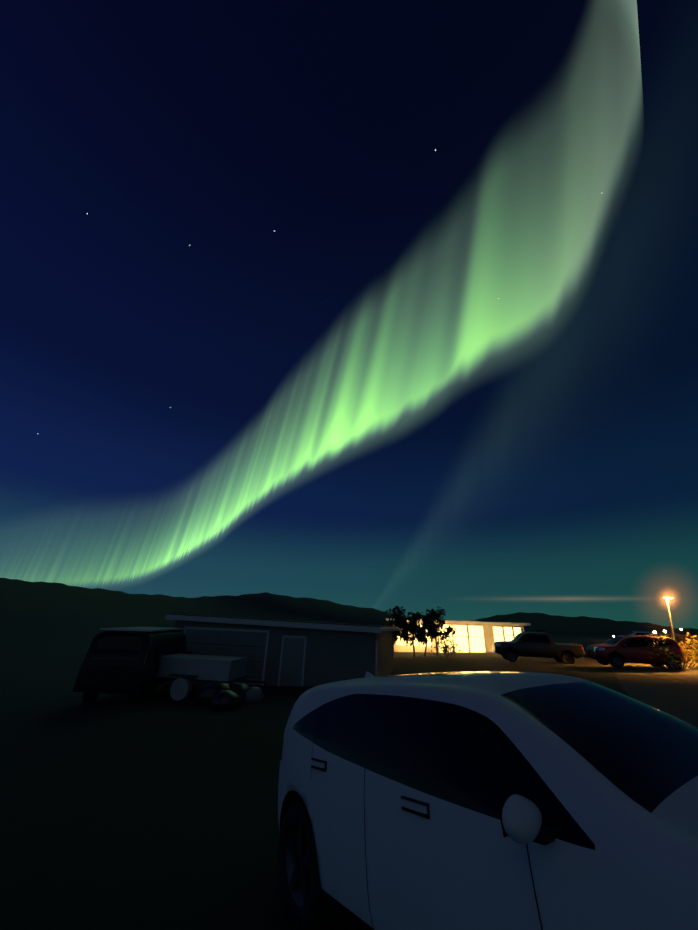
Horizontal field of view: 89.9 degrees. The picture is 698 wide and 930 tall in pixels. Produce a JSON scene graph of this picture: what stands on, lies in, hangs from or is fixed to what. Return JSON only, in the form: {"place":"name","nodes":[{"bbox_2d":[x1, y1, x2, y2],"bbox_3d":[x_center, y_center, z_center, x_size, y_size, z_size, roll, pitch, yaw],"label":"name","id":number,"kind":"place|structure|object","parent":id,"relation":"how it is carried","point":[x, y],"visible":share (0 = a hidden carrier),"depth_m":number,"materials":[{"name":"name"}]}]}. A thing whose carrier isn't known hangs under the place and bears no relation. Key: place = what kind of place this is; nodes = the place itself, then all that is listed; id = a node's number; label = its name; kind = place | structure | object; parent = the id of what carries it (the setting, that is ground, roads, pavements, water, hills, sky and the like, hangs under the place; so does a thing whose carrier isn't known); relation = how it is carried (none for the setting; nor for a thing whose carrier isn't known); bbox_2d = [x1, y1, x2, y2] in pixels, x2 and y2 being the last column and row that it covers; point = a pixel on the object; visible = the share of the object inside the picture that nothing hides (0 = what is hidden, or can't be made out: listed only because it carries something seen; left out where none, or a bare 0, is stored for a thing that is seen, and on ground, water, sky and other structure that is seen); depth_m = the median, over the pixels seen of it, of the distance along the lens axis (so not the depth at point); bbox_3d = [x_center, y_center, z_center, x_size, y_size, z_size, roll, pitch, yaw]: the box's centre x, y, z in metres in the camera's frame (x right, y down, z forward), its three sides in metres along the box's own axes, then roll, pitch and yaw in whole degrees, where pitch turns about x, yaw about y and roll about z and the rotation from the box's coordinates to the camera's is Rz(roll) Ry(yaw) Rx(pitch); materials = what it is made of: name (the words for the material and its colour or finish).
{"place":"outdoors","nodes":[
{"label":"outdoors","id":0,"kind":"place"},
{"bbox_2d":[163,614,397,685],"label":"garage building","id":1,"kind":"structure","parent":0,"point":[279,652],"depth_m":13.85,"materials":[{"name":"beige paint"}]},
{"bbox_2d":[375,628,399,676],"bbox_3d":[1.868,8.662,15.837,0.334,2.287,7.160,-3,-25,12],"label":"downspout","id":2,"kind":"object","parent":1,"relation":"attached to","point":[388,630],"visible":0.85,"depth_m":13.16,"materials":[{"name":"white metal"}]},
{"bbox_2d":[0,611,696,929],"bbox_3d":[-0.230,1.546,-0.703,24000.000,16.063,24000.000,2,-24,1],"label":"ground","id":3,"kind":"structure","parent":0,"point":[157,811],"depth_m":4.32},
{"bbox_2d":[73,627,192,701],"bbox_3d":[-7.172,6.893,12.401,2.258,2.026,4.900,4,-24,-5],"label":"camper van","id":4,"kind":"object","parent":3,"relation":"on","point":[122,660],"visible":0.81,"depth_m":10.41,"materials":[{"name":"black metal"}]},
{"bbox_2d":[154,654,266,699],"bbox_3d":[-4.445,6.980,11.537,3.675,1.108,1.900,2,-24,1],"label":"box trailer","id":5,"kind":"object","parent":3,"relation":"on","point":[183,670],"visible":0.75,"depth_m":11.06,"materials":[{"name":"grey metal"}]},
{"bbox_2d":[194,682,229,705],"bbox_3d":[-3.881,6.598,10.132,1.089,0.544,0.892,2,-24,1],"label":"bin bag","id":6,"kind":"object","parent":3,"relation":"on","point":[204,694],"visible":0.58,"depth_m":9.88,"materials":[{"name":"black plastic"}]},
{"bbox_2d":[210,690,242,709],"bbox_3d":[-3.280,6.295,9.386,0.827,0.431,0.668,2,-24,1],"label":"bin bag","id":7,"kind":"object","parent":3,"relation":"on","point":[226,699],"visible":1,"depth_m":9.20,"materials":[{"name":"black plastic"}]},
{"bbox_2d":[228,682,250,700],"bbox_3d":[-3.362,6.695,10.285,0.878,0.491,0.825,-12,-28,29],"label":"bin bag","id":8,"kind":"object","parent":3,"relation":"on","point":[240,689],"visible":0.27,"depth_m":10.14,"materials":[{"name":"black plastic"}]},
{"bbox_2d":[243,686,264,701],"bbox_3d":[-2.898,6.801,10.364,0.653,0.379,0.592,-13,-28,30],"label":"rock","id":9,"kind":"object","parent":3,"relation":"on","point":[255,694],"visible":0.67,"depth_m":10.19,"materials":[{"name":"grey stone"}]},
{"bbox_2d":[382,606,409,656],"bbox_3d":[3.744,14.617,30.697,2.860,4.248,3.338,-17,-30,36],"label":"birch tree","id":10,"kind":"object","parent":3,"relation":"on","point":[396,614],"visible":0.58,"depth_m":30.97,"materials":[{"name":"green plant"}]},
{"bbox_2d":[399,611,425,656],"bbox_3d":[5.575,15.349,31.843,2.632,3.867,2.852,13,-26,-22],"label":"birch tree","id":11,"kind":"object","parent":3,"relation":"on","point":[414,619],"visible":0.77,"depth_m":31.40,"materials":[{"name":"green plant"}]},
{"bbox_2d":[413,615,442,655],"bbox_3d":[7.173,15.533,31.751,2.763,3.532,2.191,2,-24,1],"label":"birch tree","id":12,"kind":"object","parent":3,"relation":"on","point":[431,633],"visible":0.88,"depth_m":31.70,"materials":[{"name":"green plant"}]},
{"bbox_2d":[421,607,456,655],"bbox_3d":[8.341,15.642,32.879,3.236,4.246,2.342,11,-26,-19],"label":"birch tree","id":13,"kind":"object","parent":3,"relation":"on","point":[434,615],"visible":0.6,"depth_m":32.74,"materials":[{"name":"green plant"}]},
{"bbox_2d":[430,636,464,657],"bbox_3d":[8.385,15.316,29.433,2.972,1.718,1.856,2,-24,1],"label":"shrub","id":14,"kind":"object","parent":3,"relation":"on","point":[446,648],"visible":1,"depth_m":29.30,"materials":[{"name":"green plant"}]},
{"bbox_2d":[278,671,697,929],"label":"white hatchback","id":15,"kind":"object","parent":3,"relation":"on","point":[488,800],"visible":1,"depth_m":1.71,"materials":[{"name":"paint"}]},
{"bbox_2d":[492,629,585,663],"bbox_3d":[12.389,12.046,23.273,5.300,1.940,2.221,-3,-25,12],"label":"dark pickup","id":16,"kind":"object","parent":3,"relation":"on","point":[533,644],"visible":1,"depth_m":22.54,"materials":[{"name":"grey paint"}]},
{"bbox_2d":[587,635,685,668],"bbox_3d":[15.480,10.155,19.123,4.200,1.634,2.157,-3,-25,10],"label":"red suv","id":17,"kind":"object","parent":3,"relation":"on","point":[618,651],"visible":0.88,"depth_m":18.46,"materials":[{"name":"paint"}]},
{"bbox_2d":[629,631,651,634],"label":"white van","id":18,"kind":"object","parent":3,"relation":"on","point":[637,633],"depth_m":77.92,"materials":[{"name":"paint"}]},
{"bbox_2d":[663,596,674,640],"bbox_3d":[19.638,9.887,20.942,0.729,3.844,0.367,-8,-26,22],"label":"street lamp","id":19,"kind":"object","parent":3,"relation":"on","point":[667,598],"depth_m":21.39,"materials":[{"name":"grey metal"}]},
{"bbox_2d":[645,632,697,667],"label":"roadside shrub","id":20,"kind":"object","parent":3,"relation":"on","point":[694,656],"visible":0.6,"depth_m":18.38,"materials":[{"name":"green plant"}]},
{"bbox_2d":[0,578,697,636],"bbox_3d":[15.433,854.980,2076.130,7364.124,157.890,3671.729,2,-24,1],"label":"hills","id":21,"kind":"structure","parent":0,"point":[27,596],"depth_m":1130.45,"materials":[{"name":"plant"}]},
{"bbox_2d":[0,0,697,628],"label":"sky","id":22,"kind":"structure","parent":0,"point":[342,403],"materials":[{"name":"blue"}]},
{"bbox_2d":[386,618,530,651],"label":"lit house","id":23,"kind":"structure","parent":0,"point":[478,636],"depth_m":37.79,"materials":[{"name":"paint"}]},
{"bbox_2d":[590,640,697,726],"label":"road","id":24,"kind":"structure","parent":0,"point":[672,692],"depth_m":12.16,"materials":[{"name":"grey asphalt"}]},
{"bbox_2d":[644,632,697,658],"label":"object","id":25,"kind":"object","parent":24,"relation":"on","point":[678,639],"visible":0.06,"depth_m":22.79,"materials":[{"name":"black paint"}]}
]}

